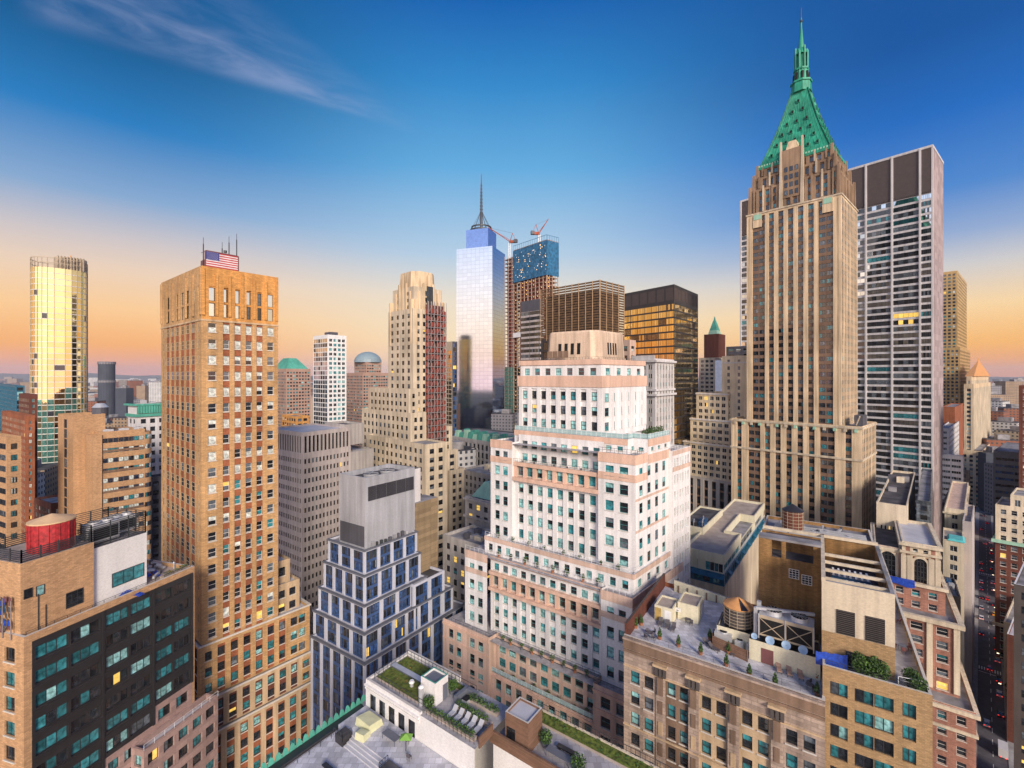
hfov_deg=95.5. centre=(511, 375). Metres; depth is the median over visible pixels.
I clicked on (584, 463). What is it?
window
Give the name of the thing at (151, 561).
roof duct
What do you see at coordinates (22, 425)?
red brick tower
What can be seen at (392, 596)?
window
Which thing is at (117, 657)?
window
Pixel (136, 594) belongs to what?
tarp heap
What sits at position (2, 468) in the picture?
window
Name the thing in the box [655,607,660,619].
door
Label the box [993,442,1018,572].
dark stripe building
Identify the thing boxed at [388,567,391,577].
window
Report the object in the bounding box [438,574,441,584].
window
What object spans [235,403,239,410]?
window
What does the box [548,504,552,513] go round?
window
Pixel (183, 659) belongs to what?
window
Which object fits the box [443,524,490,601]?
grey lit building
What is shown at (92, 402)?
distant building
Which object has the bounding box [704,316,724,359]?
netted gothic tower
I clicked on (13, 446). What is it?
window
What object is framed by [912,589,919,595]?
window
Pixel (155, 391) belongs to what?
distant building
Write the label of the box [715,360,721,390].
netted pale block
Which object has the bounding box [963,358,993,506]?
pyramid top courthouse
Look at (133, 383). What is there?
distant building
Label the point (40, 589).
window
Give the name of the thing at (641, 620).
potted conifer
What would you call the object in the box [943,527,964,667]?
turquoise roof building
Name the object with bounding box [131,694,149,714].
window
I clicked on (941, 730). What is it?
window
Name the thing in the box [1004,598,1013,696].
pale roof block
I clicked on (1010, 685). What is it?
white roof shop
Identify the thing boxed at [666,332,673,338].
window
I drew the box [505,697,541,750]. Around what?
brick bulkhead
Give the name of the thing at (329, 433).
window
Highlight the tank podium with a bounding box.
[717,612,751,651]
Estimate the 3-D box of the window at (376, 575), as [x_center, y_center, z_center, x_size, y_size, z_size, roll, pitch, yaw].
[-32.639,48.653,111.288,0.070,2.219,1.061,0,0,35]
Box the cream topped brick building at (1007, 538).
[991,487,1023,659]
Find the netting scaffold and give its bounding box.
[0,596,11,639]
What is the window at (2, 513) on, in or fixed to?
in the tan band building at (10, 484)
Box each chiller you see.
[82,516,119,543]
[110,511,134,532]
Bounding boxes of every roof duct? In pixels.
[149,559,161,564]
[152,563,165,568]
[152,569,160,578]
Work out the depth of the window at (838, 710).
62.32 m
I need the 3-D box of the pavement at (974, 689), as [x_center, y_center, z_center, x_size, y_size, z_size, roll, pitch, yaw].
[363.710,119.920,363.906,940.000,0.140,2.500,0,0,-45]
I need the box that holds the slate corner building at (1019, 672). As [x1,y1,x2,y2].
[1014,562,1023,767]
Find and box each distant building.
[38,459,57,495]
[38,472,44,496]
[88,398,105,417]
[105,418,112,427]
[106,414,118,420]
[113,416,127,426]
[115,385,133,416]
[127,379,142,396]
[134,397,142,402]
[136,384,148,402]
[149,380,160,401]
[452,440,475,467]
[463,445,477,464]
[491,409,514,431]
[515,412,518,429]
[975,446,997,508]
[982,434,1018,446]
[984,463,992,514]
[991,383,1001,393]
[991,392,1014,403]
[991,398,1009,406]
[991,407,1008,419]
[991,417,1018,433]
[994,379,1023,403]
[994,426,1018,439]
[998,404,1018,420]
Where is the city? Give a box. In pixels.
[0,377,1021,396]
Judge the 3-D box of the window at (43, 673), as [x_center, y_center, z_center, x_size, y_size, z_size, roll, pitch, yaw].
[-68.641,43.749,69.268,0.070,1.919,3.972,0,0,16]
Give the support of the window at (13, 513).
in the tan band building at (10, 484)
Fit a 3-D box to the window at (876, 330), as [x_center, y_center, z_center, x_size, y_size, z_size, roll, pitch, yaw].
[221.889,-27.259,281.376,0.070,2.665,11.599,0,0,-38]
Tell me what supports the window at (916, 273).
in the slab skyscraper at (899, 202)
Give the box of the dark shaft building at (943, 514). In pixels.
[942,490,968,573]
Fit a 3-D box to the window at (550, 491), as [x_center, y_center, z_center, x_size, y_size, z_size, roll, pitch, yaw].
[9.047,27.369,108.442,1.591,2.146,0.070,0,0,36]
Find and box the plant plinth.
[749,625,819,680]
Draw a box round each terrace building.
[364,649,508,767]
[622,573,824,767]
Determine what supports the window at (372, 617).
in the stepped office building at (381, 604)
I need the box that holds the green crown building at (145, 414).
[124,400,160,474]
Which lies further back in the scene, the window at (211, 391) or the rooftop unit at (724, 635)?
the window at (211, 391)
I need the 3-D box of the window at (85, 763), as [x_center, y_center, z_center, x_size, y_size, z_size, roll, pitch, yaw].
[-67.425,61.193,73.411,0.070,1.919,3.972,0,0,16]
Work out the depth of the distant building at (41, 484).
282.96 m
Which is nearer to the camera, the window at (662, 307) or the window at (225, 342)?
the window at (225, 342)
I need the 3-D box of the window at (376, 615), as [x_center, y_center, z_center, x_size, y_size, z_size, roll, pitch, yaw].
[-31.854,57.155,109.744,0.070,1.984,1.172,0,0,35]
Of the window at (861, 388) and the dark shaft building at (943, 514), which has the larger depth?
the window at (861, 388)
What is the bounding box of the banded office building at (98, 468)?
[58,412,151,558]
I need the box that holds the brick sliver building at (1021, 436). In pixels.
[1019,385,1023,487]
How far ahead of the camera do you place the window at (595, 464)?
103.08 m
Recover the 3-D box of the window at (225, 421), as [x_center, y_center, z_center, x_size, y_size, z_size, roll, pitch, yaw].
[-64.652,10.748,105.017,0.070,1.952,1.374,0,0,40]
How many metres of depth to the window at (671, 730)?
74.22 m
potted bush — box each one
[423,694,434,707]
[448,678,457,694]
[539,728,552,748]
[570,751,586,767]
[851,651,864,673]
[860,656,873,676]
[867,655,882,678]
[874,660,890,680]
[901,667,920,687]
[907,675,928,691]
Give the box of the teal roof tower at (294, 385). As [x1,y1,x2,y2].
[278,358,310,426]
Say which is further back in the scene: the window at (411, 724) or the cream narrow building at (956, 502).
the cream narrow building at (956, 502)
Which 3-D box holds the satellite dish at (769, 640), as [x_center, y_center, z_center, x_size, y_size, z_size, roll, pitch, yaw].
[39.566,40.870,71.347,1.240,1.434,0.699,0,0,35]
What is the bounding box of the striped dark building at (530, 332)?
[521,299,542,360]
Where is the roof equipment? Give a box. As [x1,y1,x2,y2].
[371,530,407,546]
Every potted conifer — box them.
[639,614,642,625]
[657,627,661,639]
[676,634,680,647]
[698,642,702,655]
[707,628,711,640]
[723,653,728,666]
[726,641,730,654]
[746,663,751,674]
[772,672,777,683]
[814,681,819,696]
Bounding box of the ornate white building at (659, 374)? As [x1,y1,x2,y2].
[632,355,676,443]
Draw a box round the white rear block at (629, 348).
[624,340,635,359]
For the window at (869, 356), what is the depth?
281.83 m
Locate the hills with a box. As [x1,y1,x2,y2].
[0,373,1023,380]
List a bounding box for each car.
[983,718,990,727]
[986,664,992,671]
[994,657,1000,662]
[995,676,1001,682]
[996,689,1002,697]
[997,708,1004,717]
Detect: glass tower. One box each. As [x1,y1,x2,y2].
[30,255,87,463]
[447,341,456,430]
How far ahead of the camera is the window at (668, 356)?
252.02 m
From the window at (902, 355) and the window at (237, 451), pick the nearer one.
the window at (237, 451)
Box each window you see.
[0,443,5,449]
[0,454,5,460]
[0,465,5,471]
[0,477,5,482]
[0,488,5,494]
[0,499,5,505]
[0,510,5,516]
[0,521,5,527]
[6,647,14,661]
[6,671,14,686]
[6,696,14,711]
[6,721,14,735]
[6,745,14,760]
[11,443,16,448]
[11,454,16,460]
[11,466,16,471]
[11,477,16,482]
[11,488,16,493]
[11,499,16,505]
[11,510,16,516]
[11,521,16,527]
[24,587,32,599]
[36,584,44,596]
[36,634,66,658]
[36,656,66,682]
[36,679,66,706]
[36,702,66,730]
[36,725,66,754]
[36,748,66,767]
[66,587,82,608]
[71,619,98,642]
[71,641,98,665]
[71,663,98,687]
[71,684,98,710]
[71,706,98,732]
[71,728,98,755]
[72,749,98,767]
[107,606,127,625]
[107,627,127,646]
[107,647,127,667]
[107,667,127,688]
[107,688,127,709]
[107,708,127,730]
[107,728,127,751]
[108,757,117,767]
[112,562,143,587]
[124,748,130,760]
[131,597,149,614]
[131,616,149,634]
[131,636,149,654]
[131,655,149,674]
[131,674,149,694]
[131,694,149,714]
[131,713,149,734]
[136,755,140,765]
[148,747,157,763]
[156,587,171,603]
[156,606,171,622]
[156,625,171,641]
[156,644,171,661]
[156,662,171,680]
[156,681,171,700]
[158,703,169,719]
[163,291,308,767]
[164,736,172,751]
[164,755,172,767]
[174,579,188,594]
[174,598,188,613]
[174,616,188,632]
[174,634,188,650]
[174,652,188,669]
[174,670,188,688]
[176,691,186,706]
[179,725,186,739]
[179,744,186,758]
[193,715,200,728]
[193,733,200,747]
[193,751,200,765]
[206,705,213,718]
[206,723,213,736]
[206,740,213,754]
[206,758,213,767]
[208,323,215,331]
[208,339,215,347]
[208,355,215,363]
[208,371,215,379]
[208,388,215,396]
[208,404,215,412]
[208,420,215,428]
[208,436,215,444]
[208,452,215,460]
[208,468,215,476]
[208,484,215,492]
[208,500,215,509]
[208,516,215,525]
[208,532,215,541]
[208,548,215,557]
[208,564,215,573]
[208,580,215,589]
[208,596,215,605]
[208,612,215,622]
[209,287,214,300]
[209,303,214,316]
[223,324,228,332]
[223,340,228,348]
[223,356,228,364]
[223,372,228,379]
[223,387,228,395]
[223,403,228,411]
[223,419,228,427]
[223,434,228,442]
[223,450,228,458]
[223,466,228,474]
[223,481,228,490]
[223,497,228,505]
[224,289,227,302]
[224,305,227,317]
[235,291,238,303]
[235,306,238,318]
[235,325,239,333]
[235,341,239,348]
[235,356,239,364]
[235,372,239,379]
[235,387,239,395]
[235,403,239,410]
[235,418,239,426]
[235,433,239,441]
[235,449,239,457]
[235,464,239,472]
[235,480,239,488]
[235,495,239,503]
[246,326,250,334]
[246,341,250,349]
[246,356,250,364]
[246,372,250,379]
[246,387,250,394]
[246,402,250,410]
[246,417,250,425]
[246,432,250,440]
[246,448,250,455]
[246,463,250,470]
[246,478,250,486]
[247,292,249,304]
[247,307,249,319]
[257,294,260,305]
[257,308,260,320]
[257,327,261,334]
[257,342,261,349]
[257,357,261,364]
[257,372,261,379]
[257,387,261,394]
[257,402,261,409]
[257,417,261,424]
[257,431,261,439]
[257,446,261,454]
[267,328,272,335]
[267,342,272,350]
[267,357,272,364]
[267,372,272,379]
[267,387,272,394]
[267,401,272,408]
[267,416,272,423]
[267,431,272,438]
[267,445,272,453]
[267,460,272,468]
[267,475,272,482]
[267,489,272,497]
[268,295,272,306]
[268,309,272,321]
[278,567,284,576]
[309,436,310,451]
[313,435,314,451]
[313,535,462,730]
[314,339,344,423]
[317,435,318,450]
[328,433,329,448]
[332,433,333,448]
[339,432,340,447]
[343,432,344,446]
[346,431,347,445]
[364,292,460,529]
[366,664,368,676]
[370,662,372,673]
[370,694,375,711]
[371,604,374,613]
[371,615,374,624]
[374,573,377,583]
[374,586,377,595]
[374,659,376,671]
[375,602,378,611]
[375,613,378,622]
[379,700,384,717]
[383,598,386,607]
[383,609,386,618]
[385,653,387,663]
[387,596,390,605]
[387,607,390,615]
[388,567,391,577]
[388,579,391,589]
[389,650,391,661]
[389,706,394,724]
[391,594,394,603]
[391,605,394,613]
[398,712,403,730]
[409,719,414,737]
[416,586,418,596]
[419,584,422,594]
[424,582,426,592]
[427,286,429,304]
[430,287,432,304]
[434,576,437,586]
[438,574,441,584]
[449,368,687,720]
[466,475,475,493]
[519,466,522,474]
[521,322,529,326]
[521,328,529,331]
[521,333,529,336]
[521,344,529,347]
[521,349,529,352]
[528,467,531,476]
[530,316,538,319]
[530,321,538,325]
[530,327,538,330]
[530,332,538,335]
[530,338,538,341]
[530,343,538,346]
[530,354,538,357]
[530,587,534,596]
[537,469,541,477]
[538,486,542,495]
[540,590,544,600]
[543,342,547,359]
[547,470,551,479]
[548,488,552,497]
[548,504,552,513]
[550,594,554,603]
[557,472,562,480]
[558,490,562,499]
[558,506,562,515]
[558,522,562,531]
[560,597,564,606]
[561,391,565,399]
[561,406,565,413]
[561,420,565,428]
[568,473,572,482]
[568,492,573,501]
[568,508,573,517]
[568,524,573,533]
[568,541,573,550]
[571,392,575,399]
[571,406,575,414]
[571,421,575,428]
[571,601,575,610]
[572,716,578,725]
[579,475,583,484]
[579,493,584,503]
[579,510,584,519]
[579,527,584,536]
[579,543,584,553]
[581,392,585,400]
[581,407,585,414]
[581,421,585,429]
[581,604,586,614]
[582,447,587,454]
[582,460,587,468]
[585,723,591,732]
[590,476,595,486]
[590,495,595,505]
[590,512,595,522]
[590,529,595,538]
[590,546,595,555]
[592,392,596,400]
[592,407,596,415]
[592,422,596,430]
[593,448,599,455]
[593,462,597,469]
[593,608,598,618]
[601,696,609,709]
[601,716,609,729]
[606,465,613,472]
[606,482,613,492]
[606,500,613,510]
[606,517,613,527]
[606,534,613,545]
[606,552,613,562]
[607,606,613,613]
[607,626,613,638]
[607,646,613,658]
[617,704,623,716]
[617,723,623,736]
[619,610,625,617]
[619,630,624,641]
[619,650,623,661]
[619,670,623,682]
[620,467,627,474]
[620,484,627,495]
[620,502,627,512]
[620,520,627,530]
[620,538,627,548]
[620,555,627,566]
[625,304,697,444]
[631,670,638,683]
[631,691,638,704]
[631,711,638,725]
[631,732,638,745]
[644,307,650,312]
[644,314,650,319]
[644,321,650,326]
[644,328,650,333]
[644,334,650,339]
[644,341,650,346]
[644,348,650,353]
[645,676,652,689]
[645,697,652,710]
[645,717,652,731]
[645,738,652,752]
[651,306,657,311]
[651,313,657,318]
[651,320,657,325]
[651,327,657,332]
[651,334,657,339]
[651,341,657,346]
[651,348,657,353]
[659,305,665,310]
[659,312,665,317]
[659,319,665,324]
[659,326,665,331]
[659,333,665,338]
[659,340,665,345]
[659,347,665,352]
[659,354,665,358]
[666,303,673,309]
[666,311,673,316]
[666,318,673,324]
[666,325,673,331]
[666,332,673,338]
[666,339,673,345]
[666,347,673,352]
[666,354,673,359]
[668,683,674,696]
[668,704,674,717]
[668,725,674,738]
[668,747,674,760]
[680,687,687,701]
[680,709,687,722]
[680,730,687,744]
[680,752,687,766]
[686,359,739,476]
[702,695,710,709]
[702,717,710,732]
[702,740,710,754]
[702,762,710,767]
[703,576,709,581]
[706,561,722,572]
[716,700,725,715]
[716,723,725,738]
[716,746,725,761]
[724,546,738,570]
[738,152,873,531]
[741,527,751,546]
[742,193,930,520]
[742,710,751,725]
[742,733,751,749]
[742,757,751,767]
[758,716,768,732]
[758,740,768,756]
[786,728,796,745]
[786,753,796,767]
[789,568,798,579]
[801,574,811,585]
[804,735,814,752]
[804,760,814,767]
[808,349,813,353]
[808,387,813,391]
[819,364,824,368]
[819,372,824,376]
[819,395,824,399]
[826,239,832,243]
[826,247,832,251]
[826,255,832,259]
[826,262,832,267]
[826,270,832,274]
[826,278,832,282]
[826,286,832,290]
[826,294,832,298]
[826,317,832,321]
[826,325,832,329]
[826,333,832,337]
[826,356,832,360]
[826,364,832,368]
[826,372,832,376]
[826,403,832,407]
[826,411,832,415]
[830,681,847,697]
[830,702,847,719]
[830,723,847,740]
[830,744,847,761]
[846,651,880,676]
[855,688,872,705]
[855,710,872,727]
[855,731,872,749]
[855,753,872,767]
[858,297,864,301]
[858,304,864,308]
[858,310,864,314]
[858,329,864,333]
[858,348,864,352]
[858,367,864,371]
[858,386,864,390]
[858,405,864,409]
[867,262,890,268]
[867,268,890,275]
[867,275,890,281]
[867,281,890,288]
[867,288,890,294]
[867,295,890,300]
[867,301,890,307]
[867,308,890,313]
[867,314,890,320]
[867,321,890,326]
[867,327,890,332]
[867,334,890,339]
[867,341,890,345]
[867,347,890,351]
[867,354,890,358]
[867,360,890,364]
[867,367,890,371]
[867,374,890,377]
[867,380,890,384]
[867,386,890,390]
[867,393,890,397]
[867,399,890,403]
[867,405,890,410]
[867,412,890,416]
[867,418,890,423]
[874,694,892,711]
[874,716,892,733]
[874,738,892,755]
[874,760,892,767]
[876,425,890,430]
[876,432,890,436]
[876,438,890,443]
[876,445,890,449]
[876,451,890,456]
[876,457,890,463]
[876,464,890,469]
[876,470,890,475]
[876,477,887,482]
[882,551,926,583]
[893,230,918,238]
[893,237,918,245]
[893,244,918,251]
[893,251,918,258]
[893,257,918,265]
[893,264,918,271]
[893,271,918,278]
[893,278,918,285]
[893,285,918,291]
[893,292,918,298]
[893,298,918,304]
[893,305,918,311]
[893,312,918,318]
[893,319,918,324]
[893,326,918,331]
[893,332,918,337]
[893,339,918,344]
[893,346,918,351]
[893,353,918,357]
[893,360,918,364]
[893,367,918,370]
[893,373,918,377]
[893,380,918,384]
[893,387,918,391]
[893,393,918,398]
[893,400,918,404]
[893,407,918,411]
[893,413,918,418]
[893,420,918,425]
[893,426,918,432]
[893,433,918,439]
[893,440,918,445]
[893,446,918,452]
[893,453,918,459]
[893,459,918,466]
[893,466,918,473]
[895,586,902,592]
[902,702,915,718]
[902,725,915,741]
[902,747,915,763]
[910,621,922,629]
[911,634,922,643]
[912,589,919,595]
[912,600,919,607]
[916,648,922,656]
[920,506,926,510]
[920,515,926,519]
[928,592,936,599]
[928,604,936,610]
[936,627,947,636]
[936,640,947,649]
[936,654,947,663]
[936,667,947,676]
[936,681,947,690]
[937,709,945,719]
[937,726,945,734]
[937,739,945,749]
[937,754,945,764]
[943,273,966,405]
[950,545,956,551]
[950,555,956,560]
[950,564,956,570]
[950,573,956,579]
[952,523,957,528]
[956,716,965,725]
[956,733,965,741]
[956,746,965,756]
[956,761,965,767]
[995,457,1013,460]
[995,464,1013,467]
[995,470,1013,474]
[995,477,1013,480]
[995,483,1013,487]
[995,490,1011,493]
[1015,500,1019,506]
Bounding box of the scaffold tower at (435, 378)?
[425,301,446,441]
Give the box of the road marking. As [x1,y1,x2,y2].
[979,512,1000,767]
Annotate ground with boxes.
[8,381,554,696]
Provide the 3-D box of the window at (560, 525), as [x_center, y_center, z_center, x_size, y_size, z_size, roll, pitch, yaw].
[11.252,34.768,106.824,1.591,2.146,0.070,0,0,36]
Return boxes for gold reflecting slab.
[625,284,697,444]
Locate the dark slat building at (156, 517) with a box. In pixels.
[151,474,160,560]
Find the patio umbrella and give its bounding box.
[399,733,412,740]
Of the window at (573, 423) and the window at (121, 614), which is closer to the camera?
the window at (121, 614)
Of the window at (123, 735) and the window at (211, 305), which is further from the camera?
the window at (211, 305)
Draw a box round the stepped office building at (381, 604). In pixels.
[309,463,464,731]
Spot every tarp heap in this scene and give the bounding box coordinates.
[119,590,143,596]
[147,570,165,577]
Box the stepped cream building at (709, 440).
[683,355,746,481]
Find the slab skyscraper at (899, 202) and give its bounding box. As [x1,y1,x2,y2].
[740,144,943,571]
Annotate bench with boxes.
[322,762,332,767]
[556,743,574,755]
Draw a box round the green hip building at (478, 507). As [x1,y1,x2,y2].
[463,480,490,528]
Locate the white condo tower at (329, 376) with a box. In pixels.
[313,332,345,423]
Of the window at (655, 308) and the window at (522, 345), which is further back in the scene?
the window at (522, 345)
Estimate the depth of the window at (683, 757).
73.11 m
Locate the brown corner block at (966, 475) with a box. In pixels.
[964,470,969,504]
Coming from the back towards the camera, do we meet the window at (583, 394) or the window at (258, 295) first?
the window at (258, 295)
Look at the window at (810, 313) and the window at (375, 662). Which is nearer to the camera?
the window at (375, 662)
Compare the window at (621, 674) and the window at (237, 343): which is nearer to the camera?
the window at (621, 674)
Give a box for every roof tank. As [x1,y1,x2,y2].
[92,403,108,415]
[418,684,423,705]
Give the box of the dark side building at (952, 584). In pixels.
[943,576,960,658]
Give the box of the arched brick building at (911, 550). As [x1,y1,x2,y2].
[870,520,980,767]
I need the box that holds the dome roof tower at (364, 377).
[346,352,387,446]
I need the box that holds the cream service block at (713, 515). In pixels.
[690,506,722,539]
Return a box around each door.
[443,682,447,699]
[507,726,514,741]
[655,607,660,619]
[664,610,670,623]
[761,648,772,665]
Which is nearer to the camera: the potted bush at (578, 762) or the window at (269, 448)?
the potted bush at (578, 762)
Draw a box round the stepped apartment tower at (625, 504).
[442,330,690,748]
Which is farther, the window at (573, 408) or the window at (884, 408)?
the window at (884, 408)
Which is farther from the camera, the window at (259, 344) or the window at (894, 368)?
the window at (894, 368)
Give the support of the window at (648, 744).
in the terrace building at (686, 705)
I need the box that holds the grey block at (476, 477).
[464,463,490,526]
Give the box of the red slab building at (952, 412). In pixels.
[943,403,962,454]
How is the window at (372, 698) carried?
in the foreground terrace building at (392, 695)
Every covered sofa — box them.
[355,710,382,733]
[355,728,370,742]
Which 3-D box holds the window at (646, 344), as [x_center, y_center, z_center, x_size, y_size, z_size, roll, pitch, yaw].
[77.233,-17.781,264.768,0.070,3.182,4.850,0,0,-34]
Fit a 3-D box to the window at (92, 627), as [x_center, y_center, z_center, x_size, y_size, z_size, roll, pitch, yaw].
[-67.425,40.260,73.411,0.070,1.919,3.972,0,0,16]
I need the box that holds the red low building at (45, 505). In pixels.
[34,494,57,518]
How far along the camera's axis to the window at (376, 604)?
109.74 m
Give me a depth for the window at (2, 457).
151.57 m
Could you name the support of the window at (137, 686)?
in the curtain wall building at (97, 670)
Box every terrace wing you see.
[261,694,457,767]
[478,695,671,767]
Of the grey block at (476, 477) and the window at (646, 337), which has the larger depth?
the window at (646, 337)
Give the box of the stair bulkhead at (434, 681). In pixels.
[421,667,447,706]
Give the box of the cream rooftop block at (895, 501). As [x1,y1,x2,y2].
[876,470,914,529]
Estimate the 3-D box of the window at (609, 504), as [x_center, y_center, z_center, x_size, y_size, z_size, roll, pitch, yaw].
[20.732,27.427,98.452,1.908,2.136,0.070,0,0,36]
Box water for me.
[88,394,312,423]
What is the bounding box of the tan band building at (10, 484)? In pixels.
[0,433,20,547]
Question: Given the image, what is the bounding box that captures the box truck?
[998,739,1008,759]
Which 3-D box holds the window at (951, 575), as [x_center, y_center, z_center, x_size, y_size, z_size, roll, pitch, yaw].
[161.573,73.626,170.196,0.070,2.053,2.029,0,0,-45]
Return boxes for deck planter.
[454,686,478,703]
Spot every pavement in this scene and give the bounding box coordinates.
[971,507,978,767]
[991,515,1013,767]
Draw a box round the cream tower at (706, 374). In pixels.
[699,358,720,391]
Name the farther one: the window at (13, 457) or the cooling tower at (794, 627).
the window at (13, 457)
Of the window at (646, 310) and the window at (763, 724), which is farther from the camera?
the window at (646, 310)
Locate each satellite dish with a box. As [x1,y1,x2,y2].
[751,633,756,638]
[765,636,773,644]
[782,641,790,649]
[798,645,807,654]
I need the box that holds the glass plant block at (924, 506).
[916,468,932,525]
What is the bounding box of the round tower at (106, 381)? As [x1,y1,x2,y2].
[97,362,115,416]
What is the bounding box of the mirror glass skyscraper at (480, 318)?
[456,174,505,429]
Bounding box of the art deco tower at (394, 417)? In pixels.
[362,271,464,569]
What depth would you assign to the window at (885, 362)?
280.91 m
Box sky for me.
[0,0,1023,378]
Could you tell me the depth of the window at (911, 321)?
271.17 m
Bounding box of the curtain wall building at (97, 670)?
[0,530,217,767]
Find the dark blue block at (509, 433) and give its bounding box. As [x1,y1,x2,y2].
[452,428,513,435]
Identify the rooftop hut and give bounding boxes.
[655,595,678,623]
[678,591,703,623]
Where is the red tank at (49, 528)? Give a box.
[26,513,76,553]
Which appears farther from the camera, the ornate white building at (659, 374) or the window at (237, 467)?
the ornate white building at (659, 374)
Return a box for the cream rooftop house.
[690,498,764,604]
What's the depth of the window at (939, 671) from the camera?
120.65 m
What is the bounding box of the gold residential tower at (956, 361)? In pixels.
[943,271,969,443]
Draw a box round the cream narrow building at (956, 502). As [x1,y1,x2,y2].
[943,481,969,529]
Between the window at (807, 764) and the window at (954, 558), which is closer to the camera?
the window at (807, 764)
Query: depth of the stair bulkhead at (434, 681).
65.70 m
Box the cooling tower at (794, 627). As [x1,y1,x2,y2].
[754,600,819,653]
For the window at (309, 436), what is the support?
in the grey grid building at (315, 460)
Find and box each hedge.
[425,704,476,741]
[456,699,492,726]
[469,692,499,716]
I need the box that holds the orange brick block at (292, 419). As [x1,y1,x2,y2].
[282,414,308,425]
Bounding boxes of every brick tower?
[2,410,34,542]
[19,393,37,497]
[160,259,310,767]
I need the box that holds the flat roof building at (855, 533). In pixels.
[762,515,873,541]
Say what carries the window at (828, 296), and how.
in the green roof skyscraper at (803, 435)
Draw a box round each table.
[382,728,399,746]
[545,744,571,767]
[805,682,813,686]
[898,643,906,648]
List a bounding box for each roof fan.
[363,471,378,476]
[380,468,394,473]
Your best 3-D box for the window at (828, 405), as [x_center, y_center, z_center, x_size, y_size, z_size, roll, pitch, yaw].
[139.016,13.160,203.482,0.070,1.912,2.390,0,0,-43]
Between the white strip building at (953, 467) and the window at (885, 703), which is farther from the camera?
the white strip building at (953, 467)
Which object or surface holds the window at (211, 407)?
in the brick tower at (219, 428)
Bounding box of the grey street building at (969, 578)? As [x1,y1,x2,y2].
[963,504,974,687]
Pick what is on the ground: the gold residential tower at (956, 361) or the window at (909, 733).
the gold residential tower at (956, 361)
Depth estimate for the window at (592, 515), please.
102.07 m
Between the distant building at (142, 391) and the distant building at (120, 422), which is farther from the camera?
the distant building at (142, 391)
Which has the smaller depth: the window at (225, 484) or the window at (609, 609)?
the window at (609, 609)
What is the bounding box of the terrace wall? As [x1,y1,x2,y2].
[674,580,729,603]
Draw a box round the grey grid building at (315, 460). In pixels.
[278,421,373,634]
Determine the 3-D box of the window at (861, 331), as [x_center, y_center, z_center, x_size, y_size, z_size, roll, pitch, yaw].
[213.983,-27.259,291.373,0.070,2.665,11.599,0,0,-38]
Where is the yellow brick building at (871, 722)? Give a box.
[759,525,932,767]
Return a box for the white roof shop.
[1007,617,1013,742]
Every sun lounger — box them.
[447,704,457,717]
[454,707,464,720]
[459,711,470,724]
[467,715,477,729]
[473,718,483,734]
[658,617,662,626]
[665,619,669,629]
[670,621,675,631]
[702,637,713,648]
[708,641,719,652]
[776,662,781,672]
[786,665,792,677]
[797,668,803,680]
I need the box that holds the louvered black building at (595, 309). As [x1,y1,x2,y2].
[540,279,624,359]
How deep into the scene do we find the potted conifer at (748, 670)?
68.33 m
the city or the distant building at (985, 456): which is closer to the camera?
the distant building at (985, 456)
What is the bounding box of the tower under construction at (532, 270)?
[504,235,558,412]
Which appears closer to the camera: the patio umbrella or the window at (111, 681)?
the patio umbrella
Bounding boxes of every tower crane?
[488,227,517,265]
[531,220,547,241]
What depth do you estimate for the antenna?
102.09 m
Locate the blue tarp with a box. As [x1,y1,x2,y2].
[816,651,847,669]
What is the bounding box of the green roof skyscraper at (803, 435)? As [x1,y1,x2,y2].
[730,7,876,531]
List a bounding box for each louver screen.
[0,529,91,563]
[75,507,145,547]
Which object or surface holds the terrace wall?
on the terrace building at (686, 705)
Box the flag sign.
[205,250,238,270]
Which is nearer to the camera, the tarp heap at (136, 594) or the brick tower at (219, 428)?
the tarp heap at (136, 594)
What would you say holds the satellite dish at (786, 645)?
attached to the plant plinth
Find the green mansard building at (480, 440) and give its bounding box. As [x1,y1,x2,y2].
[452,428,514,465]
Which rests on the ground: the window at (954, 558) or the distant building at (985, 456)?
the distant building at (985, 456)
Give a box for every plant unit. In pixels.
[690,519,698,525]
[698,519,706,526]
[699,516,707,521]
[830,567,870,584]
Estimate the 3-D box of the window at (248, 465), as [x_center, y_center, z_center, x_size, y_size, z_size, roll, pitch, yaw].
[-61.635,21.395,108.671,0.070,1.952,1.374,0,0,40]
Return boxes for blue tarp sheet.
[890,576,914,587]
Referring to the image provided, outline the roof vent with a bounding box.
[409,679,414,686]
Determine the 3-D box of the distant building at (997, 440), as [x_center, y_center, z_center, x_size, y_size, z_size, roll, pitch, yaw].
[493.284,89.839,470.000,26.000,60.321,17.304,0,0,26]
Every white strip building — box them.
[942,454,963,498]
[943,421,958,454]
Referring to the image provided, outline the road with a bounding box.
[977,508,1008,767]
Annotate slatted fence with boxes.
[711,629,747,661]
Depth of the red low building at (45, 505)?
190.18 m
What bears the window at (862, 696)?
in the yellow brick building at (871, 722)
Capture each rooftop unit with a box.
[714,627,732,642]
[735,638,743,648]
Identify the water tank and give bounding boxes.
[723,597,753,629]
[782,504,803,532]
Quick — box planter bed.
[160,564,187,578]
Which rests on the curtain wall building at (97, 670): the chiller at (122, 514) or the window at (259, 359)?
the chiller at (122, 514)
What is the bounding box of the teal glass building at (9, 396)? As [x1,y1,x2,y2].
[0,383,24,429]
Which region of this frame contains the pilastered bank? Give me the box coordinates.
[690,475,730,512]
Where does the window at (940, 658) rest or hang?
in the arched brick building at (911, 550)

